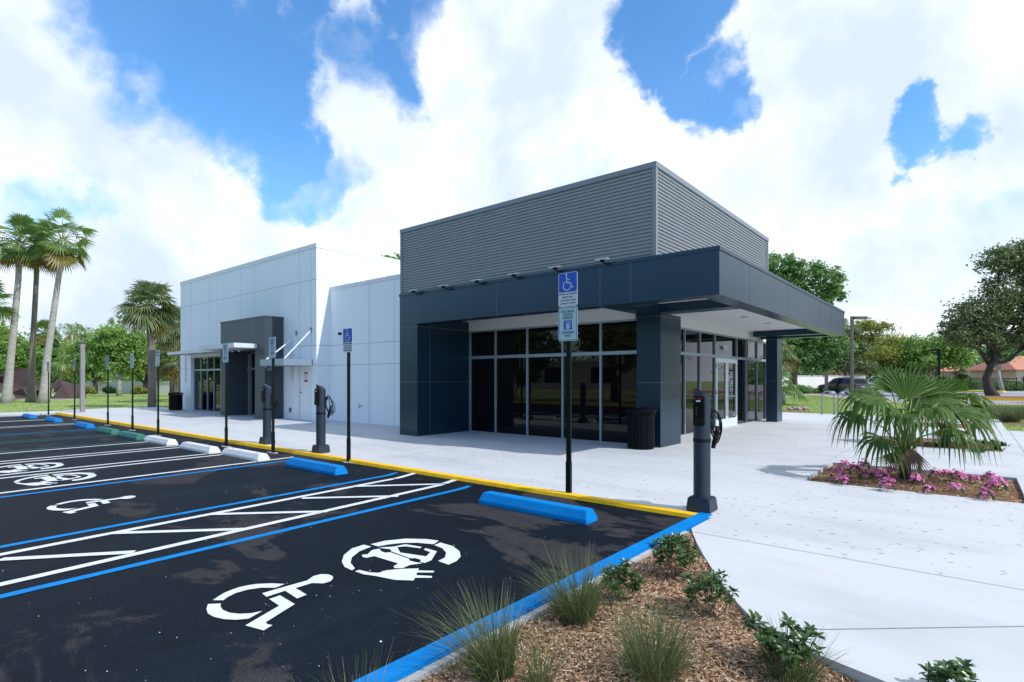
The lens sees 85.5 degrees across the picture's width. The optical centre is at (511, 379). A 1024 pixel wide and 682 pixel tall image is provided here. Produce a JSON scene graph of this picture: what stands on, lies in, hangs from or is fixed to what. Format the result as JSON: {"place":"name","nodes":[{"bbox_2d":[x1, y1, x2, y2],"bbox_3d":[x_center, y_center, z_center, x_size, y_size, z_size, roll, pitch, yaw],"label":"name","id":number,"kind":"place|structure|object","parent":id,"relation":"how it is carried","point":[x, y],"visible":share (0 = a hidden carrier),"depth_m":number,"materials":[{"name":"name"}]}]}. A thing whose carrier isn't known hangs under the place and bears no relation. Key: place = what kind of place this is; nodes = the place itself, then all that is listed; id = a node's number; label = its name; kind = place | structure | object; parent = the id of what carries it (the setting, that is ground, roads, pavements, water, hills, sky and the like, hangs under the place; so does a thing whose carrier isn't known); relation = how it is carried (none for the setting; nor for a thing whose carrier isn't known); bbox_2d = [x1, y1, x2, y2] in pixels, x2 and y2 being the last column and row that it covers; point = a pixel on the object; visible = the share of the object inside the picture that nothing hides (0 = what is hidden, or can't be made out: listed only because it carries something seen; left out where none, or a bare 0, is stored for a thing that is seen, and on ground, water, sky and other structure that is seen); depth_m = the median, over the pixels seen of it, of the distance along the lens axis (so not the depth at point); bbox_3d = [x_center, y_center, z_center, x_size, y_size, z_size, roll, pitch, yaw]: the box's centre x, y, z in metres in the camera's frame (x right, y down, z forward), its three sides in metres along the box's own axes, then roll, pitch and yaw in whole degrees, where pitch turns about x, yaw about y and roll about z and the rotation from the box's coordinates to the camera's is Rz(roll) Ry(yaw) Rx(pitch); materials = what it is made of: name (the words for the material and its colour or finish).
{"place":"outdoors","nodes":[
{"label":"outdoors","id":0,"kind":"place"},
{"bbox_2d":[0,411,54,416],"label":"side pavement","id":1,"kind":"structure","parent":0,"point":[22,413],"depth_m":24.66,"materials":[{"name":"white concrete"}]},
{"bbox_2d":[0,388,168,412],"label":"lawn","id":2,"kind":"structure","parent":0,"point":[101,395],"depth_m":35.02,"materials":[{"name":"green plant"}]},
{"bbox_2d":[0,280,20,324],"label":"fan palm","id":3,"kind":"object","parent":2,"relation":"on","point":[5,312],"visible":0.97,"depth_m":34.56,"materials":[{"name":"green plant"}]},
{"bbox_2d":[0,213,51,403],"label":"fan palm","id":4,"kind":"object","parent":2,"relation":"on","point":[17,254],"visible":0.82,"depth_m":35.12,"materials":[{"name":"green plant"}]},
{"bbox_2d":[0,320,55,374],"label":"broadleaf tree","id":5,"kind":"object","parent":2,"relation":"on","point":[22,354],"visible":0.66,"depth_m":61.18,"materials":[{"name":"green plant"}]},
{"bbox_2d":[5,222,66,402],"bbox_3d":[-31.141,-4.502,36.544,3.878,12.338,3.210,0,0,-15],"label":"fan palm","id":6,"kind":"object","parent":2,"relation":"on","point":[31,396],"visible":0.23,"depth_m":36.37,"materials":[{"name":"green plant"}]},
{"bbox_2d":[0,368,85,399],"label":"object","id":7,"kind":"object","parent":2,"relation":"on","point":[65,391],"visible":0.45,"depth_m":43.61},
{"bbox_2d":[26,319,60,348],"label":"fan palm","id":8,"kind":"object","parent":2,"relation":"on","point":[42,324],"visible":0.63,"depth_m":63.47,"materials":[{"name":"green plant"}]},
{"bbox_2d":[22,206,97,403],"bbox_3d":[-28.790,-4.655,35.397,3.675,12.677,3.873,0,0,40],"label":"fan palm","id":9,"kind":"object","parent":2,"relation":"on","point":[62,255],"visible":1,"depth_m":35.15,"materials":[{"name":"green plant"}]},
{"bbox_2d":[36,336,90,391],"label":"broadleaf tree","id":10,"kind":"object","parent":2,"relation":"on","point":[54,378],"visible":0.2,"depth_m":65.42,"materials":[{"name":"green plant"}]},
{"bbox_2d":[51,350,79,379],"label":"fan palm","id":11,"kind":"object","parent":2,"relation":"on","point":[59,367],"visible":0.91,"depth_m":46.65,"materials":[{"name":"green plant"}]},
{"bbox_2d":[56,322,89,346],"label":"fan palm","id":12,"kind":"object","parent":2,"relation":"on","point":[71,334],"visible":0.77,"depth_m":71.71,"materials":[{"name":"green plant"}]},
{"bbox_2d":[54,336,118,392],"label":"broadleaf tree","id":13,"kind":"object","parent":2,"relation":"on","point":[94,376],"visible":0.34,"depth_m":59.68,"materials":[{"name":"green plant"}]},
{"bbox_2d":[83,322,156,395],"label":"broadleaf tree","id":14,"kind":"object","parent":2,"relation":"on","point":[121,350],"visible":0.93,"depth_m":49.32,"materials":[{"name":"green plant"}]},
{"bbox_2d":[85,381,169,393],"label":"garden wall","id":15,"kind":"structure","parent":2,"relation":"on","point":[164,387],"depth_m":59.88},
{"bbox_2d":[115,331,159,393],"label":"broadleaf tree","id":16,"kind":"object","parent":2,"relation":"on","point":[144,367],"visible":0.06,"depth_m":57.46,"materials":[{"name":"green plant"}]},
{"bbox_2d":[144,306,180,394],"bbox_3d":[-21.772,-1.606,36.039,3.426,6.500,3.611,0,0,40],"label":"sabal palm","id":17,"kind":"object","parent":2,"relation":"on","point":[165,343],"visible":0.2,"depth_m":35.17,"materials":[{"name":"green plant"}]},
{"bbox_2d":[156,347,178,394],"bbox_3d":[-24.279,-0.583,39.957,3.431,4.446,3.680,0,0,40],"label":"sabal palm","id":18,"kind":"object","parent":2,"relation":"on","point":[170,368],"visible":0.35,"depth_m":39.22,"materials":[{"name":"green plant"}]},
{"bbox_2d":[0,414,686,681],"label":"parking lot","id":19,"kind":"structure","parent":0,"point":[112,624],"depth_m":4.89,"materials":[{"name":"black asphalt"}]},
{"bbox_2d":[0,463,63,472],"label":"painted charging symbol","id":20,"kind":"object","parent":19,"relation":"on","point":[29,466],"visible":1,"depth_m":10.11,"materials":[{"name":"white paint"}]},
{"bbox_2d":[14,473,95,485],"bbox_3d":[-7.294,1.595,8.904,1.169,0.001,1.043,0,0,40],"label":"painted charging symbol","id":21,"kind":"object","parent":19,"relation":"on","point":[47,478],"visible":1,"depth_m":8.89,"materials":[{"name":"white paint"}]},
{"bbox_2d":[0,550,135,560],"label":"hatch line","id":22,"kind":"object","parent":19,"relation":"on","point":[64,555],"visible":1,"depth_m":5.00,"materials":[{"name":"white paint"}]},
{"bbox_2d":[46,496,135,513],"bbox_3d":[-5.486,1.595,7.118,0.671,0.001,1.011,0,0,9],"label":"painted wheelchair symbol","id":23,"kind":"object","parent":19,"relation":"on","point":[89,506],"visible":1,"depth_m":7.10,"materials":[{"name":"white paint"}]},
{"bbox_2d":[117,431,145,439],"bbox_3d":[-10.367,1.524,15.080,1.620,0.153,0.250,0,0,40],"label":"wheel stop","id":24,"kind":"object","parent":19,"relation":"on","point":[131,435],"visible":0.92,"depth_m":14.82,"materials":[{"name":"green concrete"}]},
{"bbox_2d":[0,460,286,497],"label":"stall line","id":25,"kind":"object","parent":19,"relation":"on","point":[134,480],"visible":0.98,"depth_m":8.72,"materials":[{"name":"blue paint"}]},
{"bbox_2d":[0,457,290,493],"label":"stall line","id":26,"kind":"object","parent":19,"relation":"on","point":[133,476],"visible":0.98,"depth_m":8.98,"materials":[{"name":"white paint"}]},
{"bbox_2d":[154,350,160,435],"bbox_3d":[-10.086,0.390,15.743,0.364,2.420,0.146,0,0,40],"label":"parking sign","id":27,"kind":"object","parent":19,"relation":"on","point":[157,365],"visible":1,"depth_m":15.72,"materials":[{"name":"black metal"}]},
{"bbox_2d":[144,435,177,445],"bbox_3d":[-8.786,1.524,13.837,1.620,0.153,0.250,0,0,40],"label":"wheel stop","id":28,"kind":"object","parent":19,"relation":"on","point":[159,440],"visible":1,"depth_m":13.58,"materials":[{"name":"white concrete"}]},
{"bbox_2d":[109,528,245,533],"bbox_3d":[-3.500,1.594,5.819,1.341,0.001,0.097,0,0,-7],"label":"hatch line","id":29,"kind":"object","parent":19,"relation":"on","point":[162,531],"visible":1,"depth_m":5.83,"materials":[{"name":"white paint"}]},
{"bbox_2d":[0,472,395,547],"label":"stall line","id":30,"kind":"object","parent":19,"relation":"on","point":[51,537],"visible":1,"depth_m":6.48,"materials":[{"name":"blue paint"}]},
{"bbox_2d":[179,442,220,453],"bbox_3d":[-6.985,1.524,12.376,1.620,0.153,0.250,0,0,40],"label":"wheel stop","id":31,"kind":"object","parent":19,"relation":"on","point":[200,448],"visible":1,"depth_m":12.14,"materials":[{"name":"white concrete"}]},
{"bbox_2d":[0,473,415,555],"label":"stall line","id":32,"kind":"object","parent":19,"relation":"on","point":[72,540],"visible":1,"depth_m":6.30,"materials":[{"name":"white paint"}]},
{"bbox_2d":[221,343,230,446],"bbox_3d":[-6.783,0.374,13.098,0.408,2.450,0.138,0,0,40],"label":"parking sign","id":33,"kind":"object","parent":19,"relation":"on","point":[225,352],"visible":1,"depth_m":13.11,"materials":[{"name":"black metal"}]},
{"bbox_2d":[0,480,455,585],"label":"stall line","id":34,"kind":"object","parent":19,"relation":"on","point":[130,554],"visible":1,"depth_m":5.38,"materials":[{"name":"white paint"}]},
{"bbox_2d":[0,485,470,597],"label":"stall line","id":35,"kind":"object","parent":19,"relation":"on","point":[157,559],"visible":1,"depth_m":5.16,"materials":[{"name":"blue paint"}]},
{"bbox_2d":[221,447,269,461],"bbox_3d":[-5.447,1.524,11.291,1.620,0.153,0.250,0,0,40],"label":"wheel stop","id":36,"kind":"object","parent":19,"relation":"on","point":[246,454],"visible":1,"depth_m":11.08,"materials":[{"name":"white concrete"}]},
{"bbox_2d":[209,510,327,514],"bbox_3d":[-2.897,1.594,6.612,1.354,0.001,0.098,0,0,-6],"label":"hatch line","id":37,"kind":"object","parent":19,"relation":"on","point":[267,512],"visible":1,"depth_m":6.62,"materials":[{"name":"white paint"}]},
{"bbox_2d":[207,574,332,629],"bbox_3d":[-1.820,1.595,4.065,0.671,0.001,1.011,0,0,9],"label":"painted wheelchair symbol","id":38,"kind":"object","parent":19,"relation":"on","point":[218,611],"visible":1,"depth_m":3.99,"materials":[{"name":"white paint"}]},
{"bbox_2d":[267,337,277,453],"bbox_3d":[-5.161,0.342,11.941,0.458,2.500,0.114,0,0,35],"label":"parking sign","id":39,"kind":"object","parent":19,"relation":"on","point":[272,347],"visible":1,"depth_m":11.93,"materials":[{"name":"metal"}]},
{"bbox_2d":[285,457,347,475],"bbox_3d":[-3.464,1.524,9.751,1.620,0.153,0.250,0,0,40],"label":"wheel stop","id":40,"kind":"object","parent":19,"relation":"on","point":[319,467],"visible":1,"depth_m":9.55,"materials":[{"name":"blue concrete"}]},
{"bbox_2d":[55,412,696,517],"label":"yellow kerb","id":41,"kind":"structure","parent":19,"relation":"on","point":[648,508],"depth_m":8.95,"materials":[{"name":"paint"}]},
{"bbox_2d":[342,539,460,579],"bbox_3d":[-0.959,1.595,4.987,1.169,0.001,1.044,0,0,40],"label":"painted charging symbol","id":42,"kind":"object","parent":19,"relation":"on","point":[452,555],"visible":1,"depth_m":4.95,"materials":[{"name":"white paint"}]},
{"bbox_2d":[479,491,597,524],"bbox_3d":[0.269,1.524,6.671,1.620,0.153,0.250,0,0,40],"label":"wheel stop","id":43,"kind":"object","parent":19,"relation":"on","point":[563,512],"visible":1,"depth_m":6.50,"materials":[{"name":"blue concrete"}]},
{"bbox_2d":[0,0,1023,376],"label":"sky","id":44,"kind":"structure","parent":0,"point":[880,141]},
{"bbox_2d":[49,407,1023,567],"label":"pavement","id":45,"kind":"structure","parent":0,"point":[763,472],"depth_m":9.32,"materials":[{"name":"white concrete"}]},
{"bbox_2d":[75,341,86,411],"bbox_3d":[-20.048,-0.105,25.760,0.740,3.270,0.260,0,0,40],"label":"lamp post","id":46,"kind":"object","parent":45,"relation":"on","point":[82,375],"visible":0.84,"depth_m":25.53,"materials":[{"name":"grey metal"}]},
{"bbox_2d":[168,392,183,409],"bbox_3d":[-15.890,1.030,26.165,0.656,0.830,0.656,0,0,40],"label":"litter bin","id":47,"kind":"object","parent":45,"relation":"on","point":[175,401],"visible":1,"depth_m":25.95,"materials":[{"name":"black metal"}]},
{"bbox_2d":[259,384,279,444],"bbox_3d":[-5.731,0.816,13.091,0.324,1.420,0.376,0,0,40],"label":"charging station","id":48,"kind":"object","parent":45,"relation":"on","point":[266,399],"visible":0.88,"depth_m":12.99,"materials":[{"name":"grey plastic"}]},
{"bbox_2d":[311,384,334,452],"bbox_3d":[-3.925,0.816,11.543,0.321,1.420,0.385,0,0,40],"label":"charging station","id":49,"kind":"object","parent":45,"relation":"on","point":[321,398],"visible":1,"depth_m":11.44,"materials":[{"name":"grey plastic"}]},
{"bbox_2d":[343,328,351,462],"bbox_3d":[-3.095,0.308,10.477,0.385,2.540,0.147,0,0,40],"label":"parking sign","id":50,"kind":"object","parent":45,"relation":"on","point":[347,340],"visible":1,"depth_m":10.47,"materials":[{"name":"black metal"}]},
{"bbox_2d":[558,271,577,492],"bbox_3d":[0.761,0.069,7.424,0.319,3.000,0.142,0,0,40],"label":"parking sign","id":51,"kind":"object","parent":45,"relation":"on","point":[568,309],"visible":1,"depth_m":7.42,"materials":[{"name":"blue metal"}]},
{"bbox_2d":[167,413,1023,628],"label":"pavement joint","id":52,"kind":"object","parent":45,"relation":"on","point":[880,564],"visible":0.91,"depth_m":4.04,"materials":[{"name":"grey concrete"}]},
{"bbox_2d":[625,408,656,448],"bbox_3d":[2.741,1.030,11.769,0.656,0.830,0.656,0,0,40],"label":"litter bin","id":53,"kind":"object","parent":45,"relation":"on","point":[641,430],"visible":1,"depth_m":11.54,"materials":[{"name":"black metal"}]},
{"bbox_2d":[686,388,722,512],"bbox_3d":[2.250,0.816,6.456,0.322,1.420,0.365,0,0,40],"label":"charging station","id":54,"kind":"object","parent":45,"relation":"on","point":[701,499],"visible":1,"depth_m":6.36,"materials":[{"name":"grey plastic"}]},
{"bbox_2d":[808,424,1023,502],"bbox_3d":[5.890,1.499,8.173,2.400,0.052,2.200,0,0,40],"label":"mulch bed","id":55,"kind":"object","parent":45,"relation":"on","point":[944,492],"visible":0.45,"depth_m":7.83,"materials":[{"name":"brown wood"}]},
{"bbox_2d":[827,363,1002,478],"bbox_3d":[5.867,0.636,8.275,2.186,1.828,1.778,0,0,0],"label":"young fan palm","id":56,"kind":"object","parent":55,"relation":"on","point":[904,455],"visible":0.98,"depth_m":8.03,"materials":[{"name":"green plant"}]},
{"bbox_2d":[869,438,1001,451],"bbox_3d":[9.694,1.499,12.846,2.470,0.052,2.250,0,0,40],"label":"mulch bed","id":57,"kind":"object","parent":45,"relation":"on","point":[928,445],"visible":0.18,"depth_m":12.40,"materials":[{"name":"brown plant"}]},
{"bbox_2d":[893,373,1003,444],"bbox_3d":[9.573,0.700,12.294,1.667,1.691,2.000,0,0,-25],"label":"young fan palm","id":58,"kind":"object","parent":57,"relation":"on","point":[975,399],"visible":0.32,"depth_m":12.02,"materials":[{"name":"green plant"}]},
{"bbox_2d":[692,518,1023,681],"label":"front pavement","id":59,"kind":"structure","parent":0,"point":[831,593],"depth_m":3.86,"materials":[{"name":"white concrete"}]},
{"bbox_2d":[782,394,1023,430],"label":"lawn","id":60,"kind":"structure","parent":0,"point":[865,410],"depth_m":30.37,"materials":[{"name":"green plant"}]},
{"bbox_2d":[782,339,800,375],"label":"sabal palm","id":61,"kind":"object","parent":60,"relation":"on","point":[787,363],"visible":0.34,"depth_m":43.17,"materials":[{"name":"green plant"}]},
{"bbox_2d":[782,370,810,404],"bbox_3d":[15.740,0.768,31.970,2.378,2.619,2.471,0,0,8],"label":"fan palm","id":62,"kind":"object","parent":60,"relation":"on","point":[785,374],"visible":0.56,"depth_m":31.84,"materials":[{"name":"green plant"}]},
{"bbox_2d":[768,250,860,394],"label":"broadleaf tree","id":63,"kind":"object","parent":60,"relation":"on","point":[791,269],"visible":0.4,"depth_m":51.28,"materials":[{"name":"green plant"}]},
{"bbox_2d":[849,316,867,398],"bbox_3d":[24.733,-1.475,39.600,1.250,6.050,0.400,0,0,0],"label":"lamp post","id":64,"kind":"object","parent":60,"relation":"on","point":[852,318],"visible":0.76,"depth_m":39.51,"materials":[{"name":"grey metal"}]},
{"bbox_2d":[1003,421,1023,426],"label":"mulch bed","id":65,"kind":"object","parent":60,"relation":"on","point":[1019,424],"depth_m":18.22,"materials":[{"name":"brown plant"}]},
{"bbox_2d":[992,404,1023,422],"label":"grass clump","id":66,"kind":"object","parent":65,"relation":"on","point":[1014,417],"visible":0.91,"depth_m":18.96,"materials":[{"name":"green plant"}]},
{"bbox_2d":[788,389,1023,404],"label":"road","id":67,"kind":"structure","parent":0,"point":[1006,393],"depth_m":57.71,"materials":[{"name":"grey asphalt"}]},
{"bbox_2d":[782,376,864,387],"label":"garden wall","id":68,"kind":"structure","parent":67,"relation":"on","point":[814,381],"depth_m":73.43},
{"bbox_2d":[818,377,870,393],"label":"parked suv","id":69,"kind":"object","parent":67,"relation":"on","point":[838,384],"visible":0.56,"depth_m":58.97,"materials":[{"name":"paint"}]},
{"bbox_2d":[817,324,878,375],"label":"broadleaf tree","id":70,"kind":"object","parent":67,"relation":"on","point":[861,365],"visible":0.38,"depth_m":76.29,"materials":[{"name":"green plant"}]},
{"bbox_2d":[840,317,914,377],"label":"broadleaf tree","id":71,"kind":"object","parent":67,"relation":"on","point":[879,341],"visible":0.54,"depth_m":81.87,"materials":[{"name":"green plant"}]},
{"bbox_2d":[880,338,944,375],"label":"broadleaf tree","id":72,"kind":"object","parent":67,"relation":"on","point":[912,369],"visible":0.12,"depth_m":85.24,"materials":[{"name":"green plant"}]},
{"bbox_2d":[895,328,980,378],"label":"broadleaf tree","id":73,"kind":"object","parent":67,"relation":"on","point":[925,357],"visible":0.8,"depth_m":79.22,"materials":[{"name":"green plant"}]},
{"bbox_2d":[949,363,974,387],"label":"fan palm","id":74,"kind":"object","parent":67,"relation":"on","point":[961,373],"visible":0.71,"depth_m":83.66,"materials":[{"name":"green plant"}]},
{"bbox_2d":[937,237,1023,395],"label":"broadleaf tree","id":75,"kind":"object","parent":67,"relation":"on","point":[989,322],"visible":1,"depth_m":49.35,"materials":[{"name":"green plant"}]},
{"bbox_2d":[965,356,1023,388],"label":"house","id":76,"kind":"structure","parent":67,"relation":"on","point":[1011,369],"depth_m":84.30,"materials":[{"name":"beige paint"}]},
{"bbox_2d":[970,377,1016,390],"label":"windows","id":77,"kind":"structure","parent":76,"relation":"in","point":[1013,383],"depth_m":74.68,"materials":[{"name":"grey glass"}]},
{"bbox_2d":[982,344,1023,390],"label":"broadleaf tree","id":78,"kind":"object","parent":67,"relation":"on","point":[1007,355],"visible":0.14,"depth_m":73.75,"materials":[{"name":"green plant"}]},
{"label":"ground","id":79,"kind":"structure","parent":0,"visible":0},
{"bbox_2d":[17,323,168,384],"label":"distant trees","id":80,"kind":"object","parent":79,"relation":"on","point":[136,378],"visible":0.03,"depth_m":93.34,"materials":[{"name":"green plant"}]},
{"bbox_2d":[111,279,180,406],"bbox_3d":[-19.042,-1.831,29.198,3.254,6.942,3.083,0,0,3],"label":"sabal palm","id":81,"kind":"object","parent":79,"relation":"on","point":[150,318],"visible":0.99,"depth_m":29.01,"materials":[{"name":"green plant"}]},
{"bbox_2d":[167,161,844,447],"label":"retail building","id":82,"kind":"structure","parent":79,"relation":"on","point":[452,321],"depth_m":14.35,"materials":[{"name":"grey metal"}]},
{"bbox_2d":[194,354,250,414],"bbox_3d":[-13.009,0.225,24.711,5.620,2.530,0.110,0,0,40],"label":"window frame","id":83,"kind":"structure","parent":82,"relation":"in","point":[207,370],"depth_m":25.43,"materials":[{"name":"silver metal"}]},
{"bbox_2d":[250,352,254,414],"bbox_3d":[-9.897,0.195,22.291,2.460,2.590,0.110,0,0,40],"label":"window frame","id":84,"kind":"structure","parent":82,"relation":"in","point":[252,354],"depth_m":22.96,"materials":[{"name":"black metal"}]},
{"bbox_2d":[298,366,309,420],"bbox_3d":[-7.426,0.500,19.906,0.780,2.100,0.136,0,0,40],"label":"service door","id":85,"kind":"structure","parent":82,"relation":"in","point":[303,371],"depth_m":19.94,"materials":[{"name":"metal"}]},
{"bbox_2d":[469,319,636,443],"bbox_3d":[0.852,0.073,14.063,5.290,2.855,0.110,0,0,40],"label":"window frame","id":86,"kind":"structure","parent":82,"relation":"in","point":[517,376],"depth_m":13.91,"materials":[{"name":"silver metal"}]},
{"bbox_2d":[716,358,726,427],"bbox_3d":[6.330,0.418,16.793,0.090,2.105,0.958,0,0,40],"label":"door","id":87,"kind":"structure","parent":82,"relation":"in","point":[721,363],"depth_m":16.84,"materials":[{"name":"silver metal"}]},
{"bbox_2d":[681,327,765,434],"bbox_3d":[6.209,0.073,16.695,0.110,2.855,9.760,0,0,40],"label":"window frame","id":88,"kind":"structure","parent":82,"relation":"in","point":[700,350],"depth_m":16.58,"materials":[{"name":"silver metal"}]},
{"bbox_2d":[727,359,737,426],"bbox_3d":[6.972,0.418,17.515,0.153,2.105,0.958,0,0,40],"label":"door","id":89,"kind":"structure","parent":82,"relation":"in","point":[732,366],"depth_m":17.54,"materials":[{"name":"silver metal"}]},
{"bbox_2d":[353,512,711,681],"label":"blue kerb","id":90,"kind":"structure","parent":79,"relation":"on","point":[418,658],"depth_m":3.58,"materials":[{"name":"paint"}]},
{"bbox_2d":[397,531,688,681],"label":"kerb back","id":91,"kind":"structure","parent":79,"relation":"on","point":[419,675],"depth_m":3.14,"materials":[{"name":"concrete"}]},
{"bbox_2d":[420,532,859,681],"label":"mulch bed","id":92,"kind":"object","parent":79,"relation":"on","point":[686,623],"visible":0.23,"depth_m":3.42,"materials":[{"name":"brown wood"}]},
{"bbox_2d":[292,637,430,681],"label":"grass clump","id":93,"kind":"object","parent":92,"relation":"on","point":[365,671],"visible":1,"depth_m":2.44,"materials":[{"name":"green plant"}]},
{"bbox_2d":[387,580,546,681],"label":"grass clump","id":94,"kind":"object","parent":92,"relation":"on","point":[488,663],"visible":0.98,"depth_m":2.90,"materials":[{"name":"green plant"}]},
{"bbox_2d":[486,608,592,681],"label":"grass clump","id":95,"kind":"object","parent":92,"relation":"on","point":[538,675],"visible":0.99,"depth_m":2.80,"materials":[{"name":"green plant"}]},
{"bbox_2d":[489,539,635,649],"bbox_3d":[0.347,1.342,3.621,1.014,0.540,0.929,0,0,40],"label":"grass clump","id":96,"kind":"object","parent":92,"relation":"on","point":[581,604],"visible":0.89,"depth_m":3.56,"materials":[{"name":"green plant"}]},
{"bbox_2d":[599,557,647,601],"bbox_3d":[0.745,1.435,3.917,0.370,0.336,0.379,0,0,40],"label":"leafy shrub","id":97,"kind":"object","parent":92,"relation":"on","point":[620,571],"visible":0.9,"depth_m":3.90,"materials":[{"name":"green plant"}]},
{"bbox_2d":[570,579,750,681],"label":"grass clump","id":98,"kind":"object","parent":92,"relation":"on","point":[643,662],"visible":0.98,"depth_m":2.87,"materials":[{"name":"green plant"}]},
{"bbox_2d":[652,532,701,576],"bbox_3d":[1.321,1.406,4.399,0.372,0.395,0.388,0,0,40],"label":"leafy shrub","id":99,"kind":"object","parent":92,"relation":"on","point":[671,544],"visible":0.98,"depth_m":4.36,"materials":[{"name":"green plant"}]},
{"bbox_2d":[679,568,739,618],"bbox_3d":[1.291,1.427,3.631,0.380,0.352,0.339,0,0,18],"label":"leafy shrub","id":100,"kind":"object","parent":92,"relation":"on","point":[713,583],"visible":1,"depth_m":3.60,"materials":[{"name":"green plant"}]},
{"bbox_2d":[742,608,825,670],"bbox_3d":[1.462,1.446,2.942,0.395,0.314,0.399,0,0,6],"label":"leafy shrub","id":101,"kind":"object","parent":92,"relation":"on","point":[777,646],"visible":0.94,"depth_m":2.92,"materials":[{"name":"green plant"}]},
{"bbox_2d":[732,612,864,681],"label":"grass clump","id":102,"kind":"object","parent":92,"relation":"on","point":[807,670],"visible":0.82,"depth_m":2.85,"materials":[{"name":"green plant"}]},
{"bbox_2d":[917,656,978,681],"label":"leafy shrub","id":103,"kind":"object","parent":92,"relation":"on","point":[955,670],"visible":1,"depth_m":2.68,"materials":[{"name":"green plant"}]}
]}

